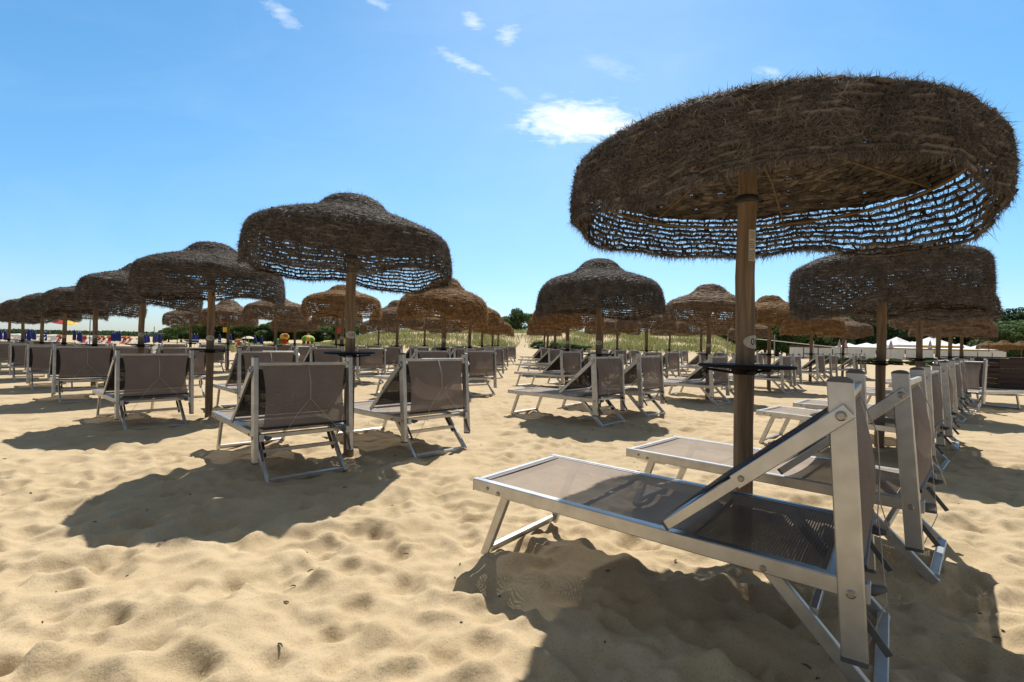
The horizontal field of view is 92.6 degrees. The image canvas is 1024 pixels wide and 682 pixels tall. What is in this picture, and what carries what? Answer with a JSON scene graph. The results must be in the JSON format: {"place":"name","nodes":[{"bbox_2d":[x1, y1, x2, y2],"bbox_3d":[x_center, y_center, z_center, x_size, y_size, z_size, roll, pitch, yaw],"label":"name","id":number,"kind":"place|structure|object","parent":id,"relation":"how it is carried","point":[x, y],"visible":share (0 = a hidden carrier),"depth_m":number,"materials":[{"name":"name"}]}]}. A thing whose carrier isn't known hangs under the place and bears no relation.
{"place":"outdoors","nodes":[
{"label":"outdoors","id":0,"kind":"place"},
{"bbox_2d":[1,400,1005,679],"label":"beach debris","id":1,"kind":"object","parent":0,"point":[499,596],"visible":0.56,"depth_m":2.43,"materials":[{"name":"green plant"}]},
{"bbox_2d":[0,332,1023,681],"bbox_3d":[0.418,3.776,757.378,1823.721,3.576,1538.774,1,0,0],"label":"beach sand","id":2,"kind":"structure","parent":0,"point":[382,536],"depth_m":2.79,"materials":[{"name":"beige sand"}]},
{"bbox_2d":[0,341,32,373],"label":"sun lounger","id":3,"kind":"object","parent":2,"relation":"on","point":[4,348],"visible":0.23,"depth_m":17.04,"materials":[{"name":"fabric"}]},
{"bbox_2d":[0,305,58,342],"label":"straw umbrella","id":4,"kind":"object","parent":2,"relation":"on","point":[22,320],"visible":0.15,"depth_m":20.84,"materials":[{"name":"wicker"}]},
{"bbox_2d":[8,342,52,380],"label":"sun lounger","id":5,"kind":"object","parent":2,"relation":"on","point":[16,354],"visible":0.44,"depth_m":14.35,"materials":[{"name":"fabric"}]},
{"bbox_2d":[0,292,82,343],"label":"straw umbrella","id":6,"kind":"object","parent":2,"relation":"on","point":[6,310],"visible":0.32,"depth_m":17.71,"materials":[{"name":"wicker"}]},
{"bbox_2d":[24,343,78,389],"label":"sun lounger","id":7,"kind":"object","parent":2,"relation":"on","point":[41,356],"visible":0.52,"depth_m":11.93,"materials":[{"name":"fabric"}]},
{"bbox_2d":[14,286,108,345],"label":"straw umbrella","id":8,"kind":"object","parent":2,"relation":"on","point":[22,305],"visible":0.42,"depth_m":15.06,"materials":[{"name":"wicker"}]},
{"bbox_2d":[48,343,117,402],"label":"sun lounger","id":9,"kind":"object","parent":2,"relation":"on","point":[96,361],"visible":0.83,"depth_m":9.50,"materials":[{"name":"fabric"}]},
{"bbox_2d":[37,283,147,385],"bbox_3d":[-11.070,-0.058,12.920,2.349,3.197,2.305,1,-1,0],"label":"straw umbrella","id":10,"kind":"object","parent":2,"relation":"on","point":[63,299],"visible":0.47,"depth_m":12.45,"materials":[{"name":"brown wicker"}]},
{"bbox_2d":[104,344,153,382],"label":"sun lounger","id":11,"kind":"object","parent":2,"relation":"on","point":[128,349],"visible":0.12,"depth_m":12.97,"materials":[{"name":"fabric"}]},
{"bbox_2d":[73,263,204,352],"bbox_3d":[-7.953,-0.088,10.449,2.269,3.234,2.354,2,-1,0],"label":"straw umbrella","id":12,"kind":"object","parent":2,"relation":"on","point":[88,292],"visible":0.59,"depth_m":9.66,"materials":[{"name":"brown wicker"}]},
{"bbox_2d":[92,349,195,429],"bbox_3d":[-5.742,0.682,7.561,1.890,1.161,1.002,1,0,40],"label":"sun lounger","id":13,"kind":"object","parent":2,"relation":"on","point":[165,374],"visible":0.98,"depth_m":7.03,"materials":[{"name":"fabric"}]},
{"bbox_2d":[162,325,188,341],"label":"broadleaf tree","id":14,"kind":"object","parent":2,"relation":"on","point":[183,335],"visible":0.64,"depth_m":110.06,"materials":[{"name":"green plant"}]},
{"bbox_2d":[156,344,205,397],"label":"sun lounger","id":15,"kind":"object","parent":2,"relation":"on","point":[199,365],"visible":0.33,"depth_m":10.58,"materials":[{"name":"fabric"}]},
{"bbox_2d":[161,308,218,346],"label":"straw umbrella","id":16,"kind":"object","parent":2,"relation":"on","point":[176,318],"visible":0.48,"depth_m":21.32,"materials":[{"name":"wicker"}]},
{"bbox_2d":[178,322,206,338],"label":"broadleaf tree","id":17,"kind":"object","parent":2,"relation":"on","point":[198,329],"visible":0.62,"depth_m":108.41,"materials":[{"name":"green plant"}]},
{"bbox_2d":[125,240,285,417],"bbox_3d":[-4.929,-0.028,7.956,2.256,3.286,2.338,1,0,0],"label":"straw umbrella","id":18,"kind":"object","parent":2,"relation":"on","point":[211,264],"visible":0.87,"depth_m":7.37,"materials":[{"name":"brown wicker"}]},
{"bbox_2d":[199,343,226,371],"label":"sun lounger","id":19,"kind":"object","parent":2,"relation":"on","point":[219,358],"visible":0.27,"depth_m":19.12,"materials":[{"name":"fabric"}]},
{"bbox_2d":[197,300,259,370],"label":"straw umbrella","id":20,"kind":"object","parent":2,"relation":"on","point":[228,311],"visible":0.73,"depth_m":19.23,"materials":[{"name":"brown wicker"}]},
{"bbox_2d":[226,322,257,342],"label":"broadleaf tree","id":21,"kind":"object","parent":2,"relation":"on","point":[236,330],"visible":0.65,"depth_m":108.38,"materials":[{"name":"green plant"}]},
{"bbox_2d":[231,344,276,367],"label":"sun lounger","id":22,"kind":"object","parent":2,"relation":"on","point":[262,348],"visible":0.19,"depth_m":16.93,"materials":[{"name":"fabric"}]},
{"bbox_2d":[213,347,299,417],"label":"sun lounger","id":23,"kind":"object","parent":2,"relation":"on","point":[233,383],"visible":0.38,"depth_m":8.09,"materials":[{"name":"fabric"}]},
{"bbox_2d":[242,323,270,342],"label":"broadleaf tree","id":24,"kind":"object","parent":2,"relation":"on","point":[262,326],"visible":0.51,"depth_m":109.25,"materials":[{"name":"green plant"}]},
{"bbox_2d":[254,325,293,341],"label":"evergreen tree","id":25,"kind":"object","parent":2,"relation":"on","point":[271,332],"visible":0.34,"depth_m":109.75,"materials":[{"name":"green plant"}]},
{"bbox_2d":[241,297,308,347],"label":"straw umbrella","id":26,"kind":"object","parent":2,"relation":"on","point":[270,311],"visible":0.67,"depth_m":17.19,"materials":[{"name":"brown wicker"}]},
{"bbox_2d":[212,355,354,481],"bbox_3d":[-2.540,0.712,5.288,1.002,1.161,1.890,2,0,-43],"label":"sun lounger","id":27,"kind":"object","parent":2,"relation":"on","point":[318,387],"visible":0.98,"depth_m":4.69,"materials":[{"name":"fabric"}]},
{"bbox_2d":[270,312,319,345],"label":"straw umbrella","id":28,"kind":"object","parent":2,"relation":"on","point":[295,327],"visible":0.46,"depth_m":24.15,"materials":[{"name":"wicker"}]},
{"bbox_2d":[288,344,316,361],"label":"sun lounger","id":29,"kind":"object","parent":2,"relation":"on","point":[303,351],"visible":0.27,"depth_m":17.90,"materials":[{"name":"fabric"}]},
{"bbox_2d":[303,346,343,379],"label":"sun lounger","id":30,"kind":"object","parent":2,"relation":"on","point":[318,355],"visible":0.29,"depth_m":13.46,"materials":[{"name":"fabric"}]},
{"bbox_2d":[316,324,344,340],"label":"broadleaf tree","id":31,"kind":"object","parent":2,"relation":"on","point":[329,330],"visible":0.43,"depth_m":107.99,"materials":[{"name":"green plant"}]},
{"bbox_2d":[311,306,362,347],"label":"straw umbrella","id":32,"kind":"object","parent":2,"relation":"on","point":[323,320],"visible":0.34,"depth_m":21.64,"materials":[{"name":"wicker"}]},
{"bbox_2d":[300,284,382,361],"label":"straw umbrella","id":33,"kind":"object","parent":2,"relation":"on","point":[332,298],"visible":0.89,"depth_m":13.88,"materials":[{"name":"brown wicker"}]},
{"bbox_2d":[234,191,453,456],"bbox_3d":[-1.814,-0.043,5.456,2.349,3.280,2.261,1,0,0],"label":"straw umbrella","id":34,"kind":"object","parent":2,"relation":"on","point":[353,227],"visible":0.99,"depth_m":4.74,"materials":[{"name":"brown wicker"}]},
{"bbox_2d":[355,346,385,384],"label":"sun lounger","id":35,"kind":"object","parent":2,"relation":"on","point":[371,362],"visible":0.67,"depth_m":14.59,"materials":[{"name":"fabric"}]},
{"bbox_2d":[359,320,395,344],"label":"straw umbrella","id":36,"kind":"object","parent":2,"relation":"on","point":[378,329],"visible":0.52,"depth_m":27.23,"materials":[{"name":"wicker"}]},
{"bbox_2d":[359,345,400,374],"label":"sun lounger","id":37,"kind":"object","parent":2,"relation":"on","point":[393,357],"visible":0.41,"depth_m":18.64,"materials":[{"name":"fabric"}]},
{"bbox_2d":[368,299,426,365],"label":"straw umbrella","id":38,"kind":"object","parent":2,"relation":"on","point":[389,319],"visible":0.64,"depth_m":18.87,"materials":[{"name":"wicker"}]},
{"bbox_2d":[330,353,469,457],"bbox_3d":[-1.452,0.716,6.174,1.890,1.161,1.002,0,-1,44],"label":"sun lounger","id":39,"kind":"object","parent":2,"relation":"on","point":[426,375],"visible":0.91,"depth_m":5.62,"materials":[{"name":"fabric"}]},
{"bbox_2d":[373,347,450,396],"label":"sun lounger","id":40,"kind":"object","parent":2,"relation":"on","point":[433,354],"visible":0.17,"depth_m":10.77,"materials":[{"name":"fabric"}]},
{"bbox_2d":[408,315,441,345],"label":"straw umbrella","id":41,"kind":"object","parent":2,"relation":"on","point":[433,322],"visible":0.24,"depth_m":24.40,"materials":[{"name":"wicker"}]},
{"bbox_2d":[396,277,489,378],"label":"straw umbrella","id":42,"kind":"object","parent":2,"relation":"on","point":[440,302],"visible":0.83,"depth_m":10.98,"materials":[{"name":"brown wicker"}]},
{"bbox_2d":[427,322,462,345],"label":"straw umbrella","id":43,"kind":"object","parent":2,"relation":"on","point":[449,329],"visible":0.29,"depth_m":30.22,"materials":[{"name":"wicker"}]},
{"bbox_2d":[0,328,934,353],"bbox_3d":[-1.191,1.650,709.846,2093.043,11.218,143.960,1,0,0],"label":"treeline","id":44,"kind":"object","parent":2,"relation":"on","point":[84,332],"visible":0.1,"depth_m":648.52,"materials":[{"name":"green plant"}]},
{"bbox_2d":[438,305,501,348],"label":"straw umbrella","id":45,"kind":"object","parent":2,"relation":"on","point":[495,321],"visible":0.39,"depth_m":16.95,"materials":[{"name":"wicker"}]},
{"bbox_2d":[214,328,735,356],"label":"dune grass","id":46,"kind":"structure","parent":2,"relation":"on","point":[654,344],"depth_m":57.66,"materials":[{"name":"green plant"}]},
{"bbox_2d":[458,348,496,396],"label":"sun lounger","id":47,"kind":"object","parent":2,"relation":"on","point":[479,362],"visible":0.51,"depth_m":11.79,"materials":[{"name":"fabric"}]},
{"bbox_2d":[473,321,511,346],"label":"straw umbrella","id":48,"kind":"object","parent":2,"relation":"on","point":[508,329],"visible":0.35,"depth_m":28.38,"materials":[{"name":"wicker"}]},
{"bbox_2d":[483,347,503,378],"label":"sun lounger","id":49,"kind":"object","parent":2,"relation":"on","point":[499,354],"visible":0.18,"depth_m":17.61,"materials":[{"name":"fabric"}]},
{"bbox_2d":[503,308,530,330],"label":"broadleaf tree","id":50,"kind":"object","parent":2,"relation":"on","point":[518,317],"visible":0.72,"depth_m":93.97,"materials":[{"name":"green plant"}]},
{"bbox_2d":[515,348,563,370],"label":"sun lounger","id":51,"kind":"object","parent":2,"relation":"on","point":[552,353],"visible":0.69,"depth_m":19.38,"materials":[{"name":"fabric"}]},
{"bbox_2d":[529,327,565,361],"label":"straw umbrella","id":52,"kind":"object","parent":2,"relation":"on","point":[543,332],"visible":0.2,"depth_m":26.27,"materials":[{"name":"wicker"}]},
{"bbox_2d":[514,349,581,384],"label":"sun lounger","id":53,"kind":"object","parent":2,"relation":"on","point":[563,361],"visible":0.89,"depth_m":13.71,"materials":[{"name":"fabric"}]},
{"bbox_2d":[528,314,583,348],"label":"straw umbrella","id":54,"kind":"object","parent":2,"relation":"on","point":[554,328],"visible":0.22,"depth_m":20.26,"materials":[{"name":"wicker"}]},
{"bbox_2d":[508,353,626,427],"bbox_3d":[0.922,0.752,8.325,1.890,1.161,1.002,1,0,40],"label":"sun lounger","id":55,"kind":"object","parent":2,"relation":"on","point":[607,366],"visible":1,"depth_m":7.88,"materials":[{"name":"fabric"}]},
{"bbox_2d":[531,306,605,383],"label":"straw umbrella","id":56,"kind":"object","parent":2,"relation":"on","point":[559,319],"visible":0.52,"depth_m":13.82,"materials":[{"name":"brown wicker"}]},
{"bbox_2d":[547,349,608,382],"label":"sun lounger","id":57,"kind":"object","parent":2,"relation":"on","point":[586,359],"visible":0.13,"depth_m":14.70,"materials":[{"name":"metal"}]},
{"bbox_2d":[533,257,666,415],"bbox_3d":[1.554,0.087,8.799,2.363,3.221,2.267,1,0,0],"label":"straw umbrella","id":58,"kind":"object","parent":2,"relation":"on","point":[598,286],"visible":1,"depth_m":8.04,"materials":[{"name":"brown wicker"}]},
{"bbox_2d":[559,352,666,416],"bbox_3d":[1.926,0.781,9.465,1.890,1.161,1.002,1,-1,41],"label":"sun lounger","id":59,"kind":"object","parent":2,"relation":"on","point":[640,366],"visible":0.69,"depth_m":8.91,"materials":[{"name":"fabric"}]},
{"bbox_2d":[593,313,640,349],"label":"straw umbrella","id":60,"kind":"object","parent":2,"relation":"on","point":[608,325],"visible":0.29,"depth_m":23.31,"materials":[{"name":"wicker"}]},
{"bbox_2d":[615,310,677,351],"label":"straw umbrella","id":61,"kind":"object","parent":2,"relation":"on","point":[653,322],"visible":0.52,"depth_m":17.07,"materials":[{"name":"wicker"}]},
{"bbox_2d":[650,321,688,368],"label":"straw umbrella","id":62,"kind":"object","parent":2,"relation":"on","point":[661,332],"visible":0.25,"depth_m":26.94,"materials":[{"name":"wicker"}]},
{"bbox_2d":[662,350,679,377],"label":"sun lounger","id":63,"kind":"object","parent":2,"relation":"on","point":[669,357],"visible":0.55,"depth_m":17.80,"materials":[{"name":"fabric"}]},
{"bbox_2d":[473,369,892,681],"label":"sun lounger","id":64,"kind":"object","parent":2,"relation":"on","point":[847,559],"visible":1,"depth_m":2.02,"materials":[{"name":"metal"}]},
{"bbox_2d":[663,351,705,373],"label":"sun lounger","id":65,"kind":"object","parent":2,"relation":"on","point":[696,360],"visible":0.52,"depth_m":20.79,"materials":[{"name":"fabric"}]},
{"bbox_2d":[642,353,730,404],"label":"sun lounger","id":66,"kind":"object","parent":2,"relation":"on","point":[715,384],"visible":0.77,"depth_m":11.10,"materials":[{"name":"fabric"}]},
{"bbox_2d":[666,354,734,395],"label":"sun lounger","id":67,"kind":"object","parent":2,"relation":"on","point":[732,360],"visible":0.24,"depth_m":12.58,"materials":[{"name":"fabric"}]},
{"bbox_2d":[677,316,728,362],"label":"straw umbrella","id":68,"kind":"object","parent":2,"relation":"on","point":[683,328],"visible":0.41,"depth_m":21.06,"materials":[{"name":"wicker"}]},
{"bbox_2d":[661,283,758,399],"bbox_3d":[4.801,0.166,11.981,2.327,3.218,2.190,2,-1,0],"label":"straw umbrella","id":69,"kind":"object","parent":2,"relation":"on","point":[707,300],"visible":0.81,"depth_m":11.46,"materials":[{"name":"brown wicker"}]},
{"bbox_2d":[727,324,772,340],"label":"straw umbrella","id":70,"kind":"object","parent":2,"relation":"on","point":[762,330],"visible":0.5,"depth_m":24.19,"materials":[{"name":"wicker"}]},
{"bbox_2d":[721,354,793,393],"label":"sun lounger","id":71,"kind":"object","parent":2,"relation":"on","point":[782,360],"visible":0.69,"depth_m":14.12,"materials":[{"name":"fabric"}]},
{"bbox_2d":[731,295,810,389],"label":"straw umbrella","id":72,"kind":"object","parent":2,"relation":"on","point":[768,307],"visible":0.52,"depth_m":14.34,"materials":[{"name":"brown wicker"}]},
{"bbox_2d":[755,316,790,352],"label":"broadleaf tree","id":73,"kind":"object","parent":2,"relation":"on","point":[761,345],"visible":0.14,"depth_m":75.51,"materials":[{"name":"green plant"}]},
{"bbox_2d":[755,354,802,390],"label":"sun lounger","id":74,"kind":"object","parent":2,"relation":"on","point":[796,360],"visible":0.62,"depth_m":15.15,"materials":[{"name":"fabric"}]},
{"bbox_2d":[626,367,948,584],"bbox_3d":[1.884,0.744,3.545,1.890,1.161,1.002,0,-1,44],"label":"sun lounger","id":75,"kind":"object","parent":2,"relation":"on","point":[915,497],"visible":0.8,"depth_m":2.93,"materials":[{"name":"metal"}]},
{"bbox_2d":[765,317,809,355],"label":"broadleaf tree","id":76,"kind":"object","parent":2,"relation":"on","point":[782,347],"visible":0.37,"depth_m":72.80,"materials":[{"name":"green plant"}]},
{"bbox_2d":[565,61,1023,571],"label":"straw umbrella","id":77,"kind":"object","parent":2,"relation":"on","point":[831,142],"visible":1,"depth_m":2.72,"materials":[{"name":"brown wicker"}]},
{"bbox_2d":[772,354,826,383],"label":"sun lounger","id":78,"kind":"object","parent":2,"relation":"on","point":[817,360],"visible":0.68,"depth_m":18.51,"materials":[{"name":"fabric"}]},
{"bbox_2d":[779,315,847,381],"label":"straw umbrella","id":79,"kind":"object","parent":2,"relation":"on","point":[839,325],"visible":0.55,"depth_m":18.68,"materials":[{"name":"wicker"}]},
{"bbox_2d":[797,354,837,378],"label":"sun lounger","id":80,"kind":"object","parent":2,"relation":"on","point":[832,359],"visible":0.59,"depth_m":19.37,"materials":[{"name":"fabric"}]},
{"bbox_2d":[807,315,856,354],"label":"broadleaf tree","id":81,"kind":"object","parent":2,"relation":"on","point":[818,340],"visible":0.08,"depth_m":74.64,"materials":[{"name":"green plant"}]},
{"bbox_2d":[812,354,857,375],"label":"sun lounger","id":82,"kind":"object","parent":2,"relation":"on","point":[854,358],"visible":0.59,"depth_m":21.87,"materials":[{"name":"metal"}]},
{"bbox_2d":[823,315,865,351],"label":"broadleaf tree","id":83,"kind":"object","parent":2,"relation":"on","point":[835,343],"visible":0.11,"depth_m":69.73,"materials":[{"name":"green plant"}]},
{"bbox_2d":[817,317,874,375],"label":"straw umbrella","id":84,"kind":"object","parent":2,"relation":"on","point":[854,327],"visible":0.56,"depth_m":22.07,"materials":[{"name":"wicker"}]},
{"bbox_2d":[756,364,951,471],"bbox_3d":[4.207,0.827,6.113,1.002,1.161,1.890,2,1,-44],"label":"sun lounger","id":85,"kind":"object","parent":2,"relation":"on","point":[934,387],"visible":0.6,"depth_m":5.75,"materials":[{"name":"metal"}]},
{"bbox_2d":[793,360,959,450],"bbox_3d":[5.284,0.838,7.160,1.890,1.161,1.002,1,0,43],"label":"sun lounger","id":86,"kind":"object","parent":2,"relation":"on","point":[947,391],"visible":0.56,"depth_m":6.35,"materials":[{"name":"fabric"}]},
{"bbox_2d":[850,315,906,353],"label":"evergreen tree","id":87,"kind":"object","parent":2,"relation":"on","point":[870,339],"visible":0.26,"depth_m":81.49,"materials":[{"name":"green plant"}]},
{"bbox_2d":[787,240,999,447],"bbox_3d":[4.936,0.191,6.509,2.312,3.094,2.337,2,-1,0],"label":"straw umbrella","id":88,"kind":"object","parent":2,"relation":"on","point":[976,278],"visible":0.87,"depth_m":5.87,"materials":[{"name":"brown wicker"}]},
{"bbox_2d":[874,337,915,346],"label":"gazebo","id":89,"kind":"object","parent":2,"relation":"on","point":[898,342],"visible":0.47,"depth_m":58.91,"materials":[{"name":"fabric"}]},
{"bbox_2d":[789,346,1008,359],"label":"cloth fence","id":90,"kind":"object","parent":2,"relation":"on","point":[898,353],"visible":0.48,"depth_m":50.09,"materials":[{"name":"white fabric"}]},
{"bbox_2d":[866,359,967,422],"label":"sun lounger","id":91,"kind":"object","parent":2,"relation":"on","point":[955,368],"visible":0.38,"depth_m":8.88,"materials":[{"name":"fabric"}]},
{"bbox_2d":[866,358,971,415],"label":"sun lounger","id":92,"kind":"object","parent":2,"relation":"on","point":[965,381],"visible":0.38,"depth_m":10.10,"materials":[{"name":"fabric"}]},
{"bbox_2d":[854,276,1002,366],"bbox_3d":[8.322,0.204,10.055,2.284,3.206,2.324,1,0,0],"label":"straw umbrella","id":93,"kind":"object","parent":2,"relation":"on","point":[920,318],"visible":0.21,"depth_m":9.38,"materials":[{"name":"brown wicker"}]},
{"bbox_2d":[913,336,963,347],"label":"gazebo","id":94,"kind":"object","parent":2,"relation":"on","point":[944,344],"visible":0.41,"depth_m":58.65,"materials":[{"name":"fabric"}]},
{"bbox_2d":[888,305,994,363],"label":"straw umbrella","id":95,"kind":"object","parent":2,"relation":"on","point":[899,324],"visible":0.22,"depth_m":13.42,"materials":[{"name":"brown wicker"}]},
{"bbox_2d":[907,318,996,359],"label":"straw umbrella","id":96,"kind":"object","parent":2,"relation":"on","point":[962,331],"visible":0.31,"depth_m":16.78,"materials":[{"name":"wicker"}]},
{"bbox_2d":[927,322,998,357],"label":"straw umbrella","id":97,"kind":"object","parent":2,"relation":"on","point":[961,344],"visible":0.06,"depth_m":20.64,"materials":[{"name":"wicker"}]},
{"bbox_2d":[933,357,1023,411],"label":"sun lounger","id":98,"kind":"object","parent":2,"relation":"on","point":[984,391],"visible":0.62,"depth_m":10.58,"materials":[{"name":"fabric"}]},
{"bbox_2d":[960,356,1023,388],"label":"plank box","id":99,"kind":"object","parent":2,"relation":"on","point":[1009,374],"visible":0.62,"depth_m":17.55,"materials":[{"name":"brown wood"}]},
{"bbox_2d":[966,329,1023,356],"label":"broadleaf tree","id":100,"kind":"object","parent":2,"relation":"on","point":[1004,333],"visible":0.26,"depth_m":69.03,"materials":[{"name":"green plant"}]},
{"bbox_2d":[989,340,1017,351],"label":"straw umbrella","id":101,"kind":"object","parent":2,"relation":"on","point":[1004,344],"visible":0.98,"depth_m":54.51,"materials":[{"name":"wicker"}]},
{"bbox_2d":[994,307,1023,322],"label":"evergreen tree","id":102,"kind":"object","parent":2,"relation":"on","point":[1016,316],"visible":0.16,"depth_m":87.02,"materials":[{"name":"green plant"}]},
{"bbox_2d":[996,319,1023,334],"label":"broadleaf tree","id":103,"kind":"object","parent":2,"relation":"on","point":[1017,326],"visible":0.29,"depth_m":77.65,"materials":[{"name":"green plant"}]},
{"bbox_2d":[1002,332,1023,358],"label":"broadleaf tree","id":104,"kind":"object","parent":2,"relation":"on","point":[1015,337],"visible":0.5,"depth_m":67.53,"materials":[{"name":"green plant"}]},
{"bbox_2d":[0,0,1023,348],"label":"sky","id":105,"kind":"structure","parent":0,"point":[130,130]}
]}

